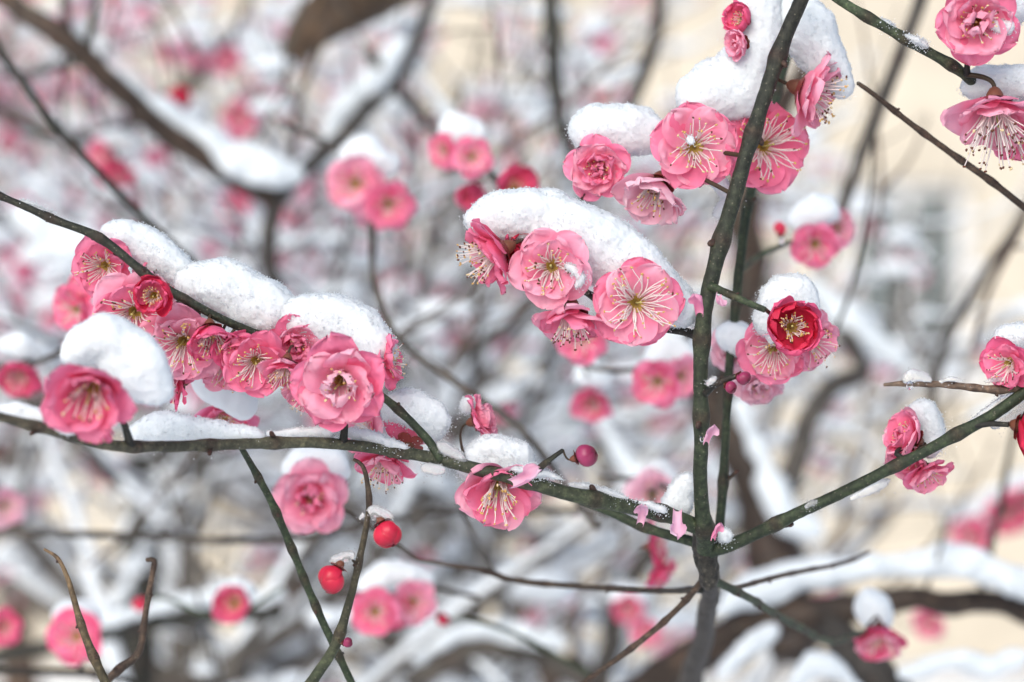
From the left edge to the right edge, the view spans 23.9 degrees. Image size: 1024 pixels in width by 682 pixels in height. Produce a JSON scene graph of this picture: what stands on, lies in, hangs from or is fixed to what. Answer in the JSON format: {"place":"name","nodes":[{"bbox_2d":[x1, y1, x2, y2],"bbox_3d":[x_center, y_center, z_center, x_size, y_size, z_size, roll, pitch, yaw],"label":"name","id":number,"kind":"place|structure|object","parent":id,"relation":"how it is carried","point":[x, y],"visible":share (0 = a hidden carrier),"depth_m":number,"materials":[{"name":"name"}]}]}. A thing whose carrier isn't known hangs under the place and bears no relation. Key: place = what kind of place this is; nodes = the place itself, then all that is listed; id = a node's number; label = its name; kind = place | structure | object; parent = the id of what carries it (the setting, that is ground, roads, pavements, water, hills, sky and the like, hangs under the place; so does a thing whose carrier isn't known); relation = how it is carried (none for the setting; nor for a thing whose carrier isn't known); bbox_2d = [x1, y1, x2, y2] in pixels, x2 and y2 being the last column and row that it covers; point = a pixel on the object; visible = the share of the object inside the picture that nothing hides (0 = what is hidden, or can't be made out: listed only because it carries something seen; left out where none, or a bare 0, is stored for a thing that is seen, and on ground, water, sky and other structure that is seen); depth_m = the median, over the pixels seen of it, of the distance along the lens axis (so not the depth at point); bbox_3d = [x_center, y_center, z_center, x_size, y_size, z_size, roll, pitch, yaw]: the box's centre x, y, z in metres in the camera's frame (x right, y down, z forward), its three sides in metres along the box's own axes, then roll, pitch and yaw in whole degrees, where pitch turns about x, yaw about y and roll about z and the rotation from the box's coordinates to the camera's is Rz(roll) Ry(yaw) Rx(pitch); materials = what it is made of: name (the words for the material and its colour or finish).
{"place":"outdoors","nodes":[
{"label":"outdoors","id":0,"kind":"place"},
{"bbox_2d":[0,0,363,681],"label":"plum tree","id":1,"kind":"object","parent":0,"point":[25,613],"visible":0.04,"depth_m":5.17,"materials":[{"name":"pink plant"}]},
{"bbox_2d":[0,0,1023,681],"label":"plum branch","id":2,"kind":"object","parent":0,"point":[334,382],"visible":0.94,"depth_m":0.72,"materials":[{"name":"pink plant"}]},
{"bbox_2d":[0,274,93,397],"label":"blossoms","id":3,"kind":"object","parent":2,"relation":"attached to","point":[73,304],"visible":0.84,"depth_m":0.94,"materials":[{"name":"pink plant"}]},
{"bbox_2d":[0,607,137,681],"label":"plum twig","id":4,"kind":"object","parent":2,"relation":"attached to","point":[65,643],"visible":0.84,"depth_m":1.00,"materials":[{"name":"pink plant"}]},
{"bbox_2d":[43,548,109,681],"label":"plum twig","id":5,"kind":"object","parent":2,"relation":"attached to","point":[93,656],"visible":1,"depth_m":0.71,"materials":[{"name":"brown wood"}]},
{"bbox_2d":[0,43,196,261],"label":"plum bough","id":6,"kind":"object","parent":2,"relation":"attached to","point":[75,147],"visible":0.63,"depth_m":1.00,"materials":[{"name":"grey plant"}]},
{"bbox_2d":[57,312,176,407],"bbox_3d":[-0.107,0.006,0.657,0.034,0.028,0.016,0,0,0],"label":"snow clump","id":7,"kind":"object","parent":2,"relation":"on","point":[130,356],"visible":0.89,"depth_m":0.65,"materials":[{"name":"white snow"}]},
{"bbox_2d":[107,557,157,681],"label":"plum twig","id":8,"kind":"object","parent":2,"relation":"attached to","point":[118,669],"visible":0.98,"depth_m":0.76,"materials":[{"name":"brown plant"}]},
{"bbox_2d":[99,218,195,286],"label":"snow clump","id":9,"kind":"object","parent":2,"relation":"on","point":[154,249],"visible":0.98,"depth_m":0.73,"materials":[{"name":"white snow"}]},
{"bbox_2d":[121,409,265,459],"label":"snow clump","id":10,"kind":"object","parent":2,"relation":"on","point":[165,425],"visible":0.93,"depth_m":0.70,"materials":[{"name":"white snow"}]},
{"bbox_2d":[132,585,282,623],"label":"plum twig","id":11,"kind":"object","parent":2,"relation":"attached to","point":[231,603],"visible":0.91,"depth_m":1.02,"materials":[{"name":"pink plant"}]},
{"bbox_2d":[191,379,257,420],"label":"snow clump","id":12,"kind":"object","parent":2,"relation":"on","point":[242,406],"visible":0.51,"depth_m":0.76,"materials":[{"name":"white snow"}]},
{"bbox_2d":[170,256,293,330],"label":"snow clump","id":13,"kind":"object","parent":2,"relation":"on","point":[238,291],"visible":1,"depth_m":0.72,"materials":[{"name":"white snow"}]},
{"bbox_2d":[239,449,354,681],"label":"plum twig","id":14,"kind":"object","parent":2,"relation":"attached to","point":[290,545],"visible":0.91,"depth_m":0.73,"materials":[{"name":"wood"}]},
{"bbox_2d":[0,506,630,544],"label":"plum bough","id":15,"kind":"object","parent":2,"relation":"attached to","point":[137,535],"visible":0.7,"depth_m":1.05,"materials":[{"name":"grey plant"}]},
{"bbox_2d":[281,448,350,479],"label":"snow clump","id":16,"kind":"object","parent":2,"relation":"on","point":[335,461],"visible":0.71,"depth_m":0.85,"materials":[{"name":"white snow"}]},
{"bbox_2d":[271,292,409,367],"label":"snow clump","id":17,"kind":"object","parent":2,"relation":"on","point":[361,324],"visible":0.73,"depth_m":0.72,"materials":[{"name":"white snow"}]},
{"bbox_2d":[279,120,417,294],"bbox_3d":[-0.071,-0.059,1.043,0.033,0.079,0.102,0,0,-21],"label":"plum twig","id":18,"kind":"object","parent":2,"relation":"attached to","point":[361,189],"visible":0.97,"depth_m":1.01,"materials":[{"name":"pink plant"}]},
{"bbox_2d":[338,133,399,178],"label":"snow clump","id":19,"kind":"object","parent":18,"relation":"on","point":[380,155],"visible":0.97,"depth_m":1.02,"materials":[{"name":"white snow"}]},
{"bbox_2d":[305,458,401,681],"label":"plum twig","id":20,"kind":"object","parent":2,"relation":"attached to","point":[387,534],"visible":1,"depth_m":0.72,"materials":[{"name":"red plant"}]},
{"bbox_2d":[340,579,478,635],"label":"plum twig","id":21,"kind":"object","parent":2,"relation":"attached to","point":[378,611],"visible":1,"depth_m":0.96,"materials":[{"name":"pink plant"}]},
{"bbox_2d":[356,559,434,592],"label":"snow clump","id":22,"kind":"object","parent":21,"relation":"on","point":[389,575],"visible":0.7,"depth_m":0.98,"materials":[{"name":"white snow"}]},
{"bbox_2d":[380,387,455,445],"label":"snow clump","id":23,"kind":"object","parent":2,"relation":"on","point":[429,414],"visible":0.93,"depth_m":0.73,"materials":[{"name":"white snow"}]},
{"bbox_2d":[429,132,538,210],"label":"plum twig","id":24,"kind":"object","parent":2,"relation":"attached to","point":[469,157],"visible":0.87,"depth_m":0.96,"materials":[{"name":"pink plant"}]},
{"bbox_2d":[437,110,486,142],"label":"snow clump","id":25,"kind":"object","parent":24,"relation":"on","point":[455,125],"visible":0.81,"depth_m":0.98,"materials":[{"name":"white snow"}]},
{"bbox_2d":[368,222,599,529],"bbox_3d":[-0.013,0.014,0.962,0.094,0.124,0.028,0,0,6],"label":"plum bough","id":26,"kind":"object","parent":2,"relation":"attached to","point":[515,424],"visible":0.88,"depth_m":0.96,"materials":[{"name":"grey plant"}]},
{"bbox_2d":[448,433,537,481],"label":"snow clump","id":27,"kind":"object","parent":2,"relation":"on","point":[500,449],"visible":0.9,"depth_m":0.73,"materials":[{"name":"white snow"}]},
{"bbox_2d":[459,186,696,336],"bbox_3d":[0.021,-0.024,0.722,0.073,0.045,0.023,0,0,0],"label":"snow clump","id":28,"kind":"object","parent":2,"relation":"on","point":[613,242],"visible":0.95,"depth_m":0.72,"materials":[{"name":"white snow"}]},
{"bbox_2d":[564,101,661,164],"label":"snow clump","id":29,"kind":"object","parent":2,"relation":"on","point":[629,127],"visible":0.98,"depth_m":0.74,"materials":[{"name":"white snow"}]},
{"bbox_2d":[554,323,694,422],"bbox_3d":[0.031,0.013,0.964,0.065,0.044,0.106,0,0,-22],"label":"plum twig","id":30,"kind":"object","parent":2,"relation":"attached to","point":[662,384],"visible":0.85,"depth_m":0.93,"materials":[{"name":"pink plant"}]},
{"bbox_2d":[596,467,676,587],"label":"plum twig","id":31,"kind":"object","parent":2,"relation":"attached to","point":[649,484],"visible":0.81,"depth_m":0.95,"materials":[{"name":"pink plant"}]},
{"bbox_2d":[674,0,784,122],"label":"snow clump","id":32,"kind":"object","parent":2,"relation":"on","point":[722,82],"visible":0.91,"depth_m":0.74,"materials":[{"name":"white snow"}]},
{"bbox_2d":[747,272,820,350],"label":"snow clump","id":33,"kind":"object","parent":2,"relation":"on","point":[797,286],"visible":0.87,"depth_m":0.73,"materials":[{"name":"white snow"}]},
{"bbox_2d":[744,206,854,271],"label":"plum twig","id":34,"kind":"object","parent":2,"relation":"attached to","point":[818,246],"visible":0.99,"depth_m":0.90,"materials":[{"name":"pink plant"}]},
{"bbox_2d":[787,193,839,230],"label":"snow clump","id":35,"kind":"object","parent":34,"relation":"on","point":[813,208],"visible":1,"depth_m":0.90,"materials":[{"name":"white snow"}]},
{"bbox_2d":[779,0,857,99],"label":"snow clump","id":36,"kind":"object","parent":2,"relation":"on","point":[816,37],"visible":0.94,"depth_m":0.74,"materials":[{"name":"white snow"}]},
{"bbox_2d":[853,587,893,627],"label":"snow clump","id":37,"kind":"object","parent":2,"relation":"on","point":[870,603],"visible":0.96,"depth_m":0.94,"materials":[{"name":"white snow"}]},
{"bbox_2d":[832,0,1023,172],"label":"plum branch","id":38,"kind":"object","parent":2,"relation":"attached to","point":[993,119],"visible":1,"depth_m":0.71,"materials":[{"name":"pink plant"}]},
{"bbox_2d":[959,63,1023,101],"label":"snow clump","id":39,"kind":"object","parent":38,"relation":"on","point":[1008,79],"visible":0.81,"depth_m":0.73,"materials":[{"name":"white snow"}]},
{"bbox_2d":[905,397,956,461],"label":"snow clump","id":40,"kind":"object","parent":2,"relation":"on","point":[930,419],"visible":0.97,"depth_m":0.74,"materials":[{"name":"white snow"}]},
{"bbox_2d":[856,81,1023,210],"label":"plum twig","id":41,"kind":"object","parent":2,"relation":"attached to","point":[991,181],"visible":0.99,"depth_m":0.75,"materials":[{"name":"brown wood"}]},
{"bbox_2d":[883,336,1023,396],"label":"plum twig","id":42,"kind":"object","parent":2,"relation":"attached to","point":[1001,356],"visible":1,"depth_m":0.72,"materials":[{"name":"pink plant"}]},
{"bbox_2d":[41,663,1023,681],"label":"ground","id":43,"kind":"structure","parent":0,"point":[742,673],"depth_m":11.80,"materials":[{"name":"white snow"}]},
{"bbox_2d":[0,1,436,491],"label":"plum tree","id":44,"kind":"object","parent":43,"relation":"on","point":[50,101],"visible":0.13,"depth_m":2.57,"materials":[{"name":"pink plant"}]},
{"bbox_2d":[0,5,453,492],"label":"snow","id":45,"kind":"structure","parent":44,"relation":"on","point":[79,121],"depth_m":2.56,"materials":[{"name":"white snow"}]},
{"bbox_2d":[4,0,689,681],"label":"plum tree","id":46,"kind":"object","parent":43,"relation":"on","point":[236,656],"visible":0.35,"depth_m":1.59,"materials":[{"name":"grey plant"}]},
{"bbox_2d":[87,99,137,186],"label":"plum twig","id":47,"kind":"object","parent":46,"relation":"attached to","point":[116,170],"visible":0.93,"depth_m":1.34,"materials":[{"name":"pink plant"}]},
{"bbox_2d":[0,605,284,662],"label":"plum bough","id":48,"kind":"object","parent":46,"relation":"attached to","point":[131,629],"visible":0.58,"depth_m":1.40,"materials":[{"name":"grey plant"}]},
{"bbox_2d":[100,587,285,628],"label":"snow clump","id":49,"kind":"object","parent":46,"relation":"attached to","point":[120,617],"visible":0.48,"depth_m":1.39,"materials":[{"name":"white snow"}]},
{"bbox_2d":[0,0,480,282],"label":"plum bough","id":50,"kind":"object","parent":46,"relation":"attached to","point":[105,77],"visible":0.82,"depth_m":1.35,"materials":[{"name":"brown plant"}]},
{"bbox_2d":[8,205,98,264],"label":"snow clump","id":51,"kind":"object","parent":50,"relation":"on","point":[50,242],"visible":0.52,"depth_m":1.49,"materials":[{"name":"white snow"}]},
{"bbox_2d":[124,76,304,188],"bbox_3d":[-0.168,-0.117,1.359,0.102,0.064,0.020,0,0,0],"label":"snow clump","id":52,"kind":"object","parent":50,"relation":"on","point":[252,163],"visible":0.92,"depth_m":1.35,"materials":[{"name":"white snow"}]},
{"bbox_2d":[323,35,407,139],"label":"snow clump","id":53,"kind":"object","parent":50,"relation":"on","point":[369,80],"visible":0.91,"depth_m":1.46,"materials":[{"name":"white snow"}]},
{"bbox_2d":[282,0,416,67],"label":"plum bough","id":54,"kind":"object","parent":46,"relation":"attached to","point":[362,14],"visible":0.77,"depth_m":1.54,"materials":[{"name":"brown plant"}]},
{"bbox_2d":[0,0,880,681],"bbox_3d":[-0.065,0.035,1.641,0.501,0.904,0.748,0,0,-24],"label":"snow","id":55,"kind":"structure","parent":46,"relation":"on","point":[136,564],"depth_m":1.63,"materials":[{"name":"white snow"}]},
{"bbox_2d":[437,468,525,681],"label":"plum twig","id":56,"kind":"object","parent":46,"relation":"attached to","point":[515,663],"visible":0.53,"depth_m":1.50,"materials":[{"name":"wood"}]},
{"bbox_2d":[0,134,1023,605],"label":"snow","id":57,"kind":"structure","parent":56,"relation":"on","point":[494,312],"depth_m":1.31,"materials":[{"name":"white snow"}]},
{"bbox_2d":[557,421,721,631],"bbox_3d":[0.066,0.100,1.331,0.093,0.113,0.034,0,0,-13],"label":"plum twig","id":58,"kind":"object","parent":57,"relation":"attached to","point":[581,597],"visible":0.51,"depth_m":1.32,"materials":[{"name":"grey plant"}]},
{"bbox_2d":[596,593,660,648],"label":"blossoms","id":59,"kind":"object","parent":58,"relation":"attached to","point":[628,608],"visible":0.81,"depth_m":1.34,"materials":[{"name":"pink plant"}]},
{"bbox_2d":[623,416,1023,681],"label":"plum bough","id":60,"kind":"object","parent":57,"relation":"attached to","point":[832,616],"visible":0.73,"depth_m":1.15,"materials":[{"name":"brown plant"}]},
{"bbox_2d":[715,623,779,678],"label":"snow clump","id":61,"kind":"object","parent":60,"relation":"on","point":[751,645],"visible":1,"depth_m":1.14,"materials":[{"name":"white snow"}]},
{"bbox_2d":[789,650,856,681],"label":"snow clump","id":62,"kind":"object","parent":60,"relation":"attached to","point":[810,665],"visible":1,"depth_m":1.10,"materials":[{"name":"white snow"}]},
{"bbox_2d":[717,541,1023,616],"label":"snow clump","id":63,"kind":"object","parent":60,"relation":"on","point":[975,565],"visible":0.91,"depth_m":1.14,"materials":[{"name":"white snow"}]},
{"bbox_2d":[897,648,1023,680],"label":"snow clump","id":64,"kind":"object","parent":60,"relation":"attached to","point":[975,663],"visible":1,"depth_m":1.12,"materials":[{"name":"white snow"}]},
{"bbox_2d":[838,0,927,209],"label":"plum bough","id":65,"kind":"object","parent":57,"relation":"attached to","point":[898,59],"visible":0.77,"depth_m":1.15,"materials":[{"name":"grey plant"}]},
{"bbox_2d":[856,0,928,244],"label":"plum twig","id":66,"kind":"object","parent":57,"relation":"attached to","point":[881,189],"visible":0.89,"depth_m":1.33,"materials":[{"name":"grey plant"}]},
{"bbox_2d":[457,297,535,362],"bbox_3d":[0.015,-0.038,1.615,0.106,0.105,0.031,0,0,-29],"label":"plum bough","id":67,"kind":"object","parent":46,"relation":"attached to","point":[514,321],"visible":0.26,"depth_m":1.59,"materials":[{"name":"grey plant"}]},
{"bbox_2d":[404,638,600,681],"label":"plum bough","id":68,"kind":"object","parent":46,"relation":"attached to","point":[457,656],"visible":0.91,"depth_m":1.49,"materials":[{"name":"grey plant"}]},
{"bbox_2d":[412,619,567,663],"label":"snow clump","id":69,"kind":"object","parent":68,"relation":"on","point":[544,636],"visible":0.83,"depth_m":1.49,"materials":[{"name":"white snow"}]},
{"bbox_2d":[541,0,590,204],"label":"plum bough","id":70,"kind":"object","parent":46,"relation":"attached to","point":[553,51],"visible":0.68,"depth_m":1.50,"materials":[{"name":"grey plant"}]},
{"bbox_2d":[596,417,642,475],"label":"snow clump","id":71,"kind":"object","parent":46,"relation":"attached to","point":[625,459],"visible":0.62,"depth_m":1.50,"materials":[{"name":"white snow"}]},
{"bbox_2d":[591,540,653,681],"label":"plum bough","id":72,"kind":"object","parent":46,"relation":"attached to","point":[635,571],"visible":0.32,"depth_m":1.59,"materials":[{"name":"grey plant"}]},
{"bbox_2d":[0,0,778,671],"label":"plum tree","id":73,"kind":"object","parent":43,"relation":"on","point":[604,44],"visible":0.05,"depth_m":3.58,"materials":[{"name":"grey plant"}]},
{"bbox_2d":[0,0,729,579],"bbox_3d":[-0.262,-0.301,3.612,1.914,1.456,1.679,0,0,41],"label":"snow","id":74,"kind":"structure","parent":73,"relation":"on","point":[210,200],"depth_m":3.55,"materials":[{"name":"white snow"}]},
{"bbox_2d":[0,0,837,681],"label":"plum tree","id":75,"kind":"object","parent":43,"relation":"on","point":[284,634],"visible":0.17,"depth_m":2.00,"materials":[{"name":"grey plant"}]},
{"bbox_2d":[0,0,250,145],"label":"plum bough","id":76,"kind":"object","parent":75,"relation":"attached to","point":[10,116],"visible":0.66,"depth_m":1.92,"materials":[{"name":"grey plant"}]},
{"bbox_2d":[117,454,163,681],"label":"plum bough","id":77,"kind":"object","parent":75,"relation":"attached to","point":[143,668],"visible":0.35,"depth_m":1.79,"materials":[{"name":"grey plant"}]},
{"bbox_2d":[0,0,902,639],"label":"plum tree","id":78,"kind":"object","parent":43,"relation":"on","point":[816,164],"visible":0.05,"depth_m":3.95,"materials":[{"name":"pink plant"}]},
{"bbox_2d":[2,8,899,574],"bbox_3d":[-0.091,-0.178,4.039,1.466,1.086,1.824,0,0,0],"label":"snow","id":79,"kind":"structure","parent":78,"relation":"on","point":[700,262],"depth_m":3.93,"materials":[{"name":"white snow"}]},
{"bbox_2d":[0,0,921,677],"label":"plum tree","id":80,"kind":"object","parent":43,"relation":"on","point":[394,640],"visible":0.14,"depth_m":2.86,"materials":[{"name":"grey plant"}]},
{"bbox_2d":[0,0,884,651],"bbox_3d":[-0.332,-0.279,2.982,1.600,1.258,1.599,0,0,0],"label":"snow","id":81,"kind":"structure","parent":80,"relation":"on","point":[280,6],"depth_m":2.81,"materials":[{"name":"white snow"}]},
{"bbox_2d":[0,0,1023,662],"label":"building","id":82,"kind":"structure","parent":43,"relation":"on","point":[928,86],"depth_m":12.00,"materials":[{"name":"beige paint"}]},
{"bbox_2d":[848,181,987,393],"bbox_3d":[1.980,-0.270,12.045,0.740,1.060,0.230,0,0,0],"label":"window","id":83,"kind":"structure","parent":82,"relation":"in","point":[925,198],"depth_m":12.12,"materials":[{"name":"white paint"}]},
{"bbox_2d":[0,0,1023,681],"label":"plum tree","id":84,"kind":"object","parent":43,"relation":"on","point":[154,156],"visible":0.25,"depth_m":1.93,"materials":[{"name":"grey plant"}]},
{"bbox_2d":[211,33,260,216],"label":"plum twig","id":85,"kind":"object","parent":84,"relation":"attached to","point":[241,116],"visible":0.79,"depth_m":1.73,"materials":[{"name":"pink plant"}]},
{"bbox_2d":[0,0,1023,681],"bbox_3d":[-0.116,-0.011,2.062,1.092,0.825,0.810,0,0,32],"label":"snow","id":86,"kind":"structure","parent":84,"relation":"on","point":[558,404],"depth_m":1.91,"materials":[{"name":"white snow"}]},
{"bbox_2d":[687,65,870,664],"bbox_3d":[0.185,-0.004,1.549,0.160,0.398,0.154,0,0,-36],"label":"plum bough","id":87,"kind":"object","parent":84,"relation":"attached to","point":[769,550],"visible":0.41,"depth_m":1.49,"materials":[{"name":"brown plant"}]},
{"bbox_2d":[732,397,823,541],"bbox_3d":[0.158,0.076,1.440,0.056,0.087,0.021,0,0,0],"label":"snow clump","id":88,"kind":"object","parent":87,"relation":"on","point":[772,487],"visible":0.86,"depth_m":1.44,"materials":[{"name":"white snow"}]},
{"bbox_2d":[809,277,911,368],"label":"snow clump","id":89,"kind":"object","parent":87,"relation":"on","point":[876,343],"visible":0.73,"depth_m":1.55,"materials":[{"name":"white snow"}]},
{"bbox_2d":[863,437,997,628],"bbox_3d":[0.276,0.139,1.635,0.101,0.150,0.023,0,0,3],"label":"plum twig","id":90,"kind":"object","parent":87,"relation":"attached to","point":[904,581],"visible":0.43,"depth_m":1.63,"materials":[{"name":"brown plant"}]},
{"bbox_2d":[959,469,1023,522],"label":"snow clump","id":91,"kind":"object","parent":90,"relation":"on","point":[976,505],"visible":0.62,"depth_m":1.64,"materials":[{"name":"white snow"}]},
{"bbox_2d":[949,486,1023,549],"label":"blossoms","id":92,"kind":"object","parent":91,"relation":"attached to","point":[974,533],"visible":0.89,"depth_m":1.60,"materials":[{"name":"pink plant"}]},
{"bbox_2d":[3,28,1021,681],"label":"plum tree","id":93,"kind":"object","parent":43,"relation":"on","point":[835,546],"visible":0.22,"depth_m":1.87,"materials":[{"name":"grey plant"}]},
{"bbox_2d":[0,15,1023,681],"bbox_3d":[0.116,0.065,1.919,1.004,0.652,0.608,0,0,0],"label":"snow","id":94,"kind":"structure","parent":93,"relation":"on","point":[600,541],"depth_m":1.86,"materials":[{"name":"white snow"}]},
{"bbox_2d":[206,19,1021,672],"bbox_3d":[0.015,0.710,2.330,0.687,1.928,0.749,0,0,43],"label":"plum tree","id":95,"kind":"object","parent":43,"relation":"on","point":[232,229],"visible":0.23,"depth_m":2.25,"materials":[{"name":"grey plant"}]},
{"bbox_2d":[201,45,989,681],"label":"snow","id":96,"kind":"structure","parent":95,"relation":"on","point":[613,83],"depth_m":2.23,"materials":[{"name":"white snow"}]},
{"bbox_2d":[771,107,1023,681],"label":"plum tree","id":97,"kind":"object","parent":43,"relation":"on","point":[880,497],"visible":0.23,"depth_m":3.02,"materials":[{"name":"brown plant"}]},
{"bbox_2d":[774,139,1023,595],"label":"snow","id":98,"kind":"structure","parent":97,"relation":"on","point":[812,174],"depth_m":3.01,"materials":[{"name":"white snow"}]},
{"bbox_2d":[623,0,664,104],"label":"plum bough","id":99,"kind":"object","parent":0,"point":[640,80],"visible":0.41,"depth_m":1.40,"materials":[{"name":"grey plant"}]},
{"bbox_2d":[492,0,675,159],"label":"plum twig","id":100,"kind":"object","parent":99,"relation":"attached to","point":[508,143],"visible":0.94,"depth_m":1.38,"materials":[{"name":"grey plant"}]},
{"bbox_2d":[927,210,1023,402],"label":"plum bough","id":101,"kind":"object","parent":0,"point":[995,258],"visible":0.77,"depth_m":1.30,"materials":[{"name":"grey plant"}]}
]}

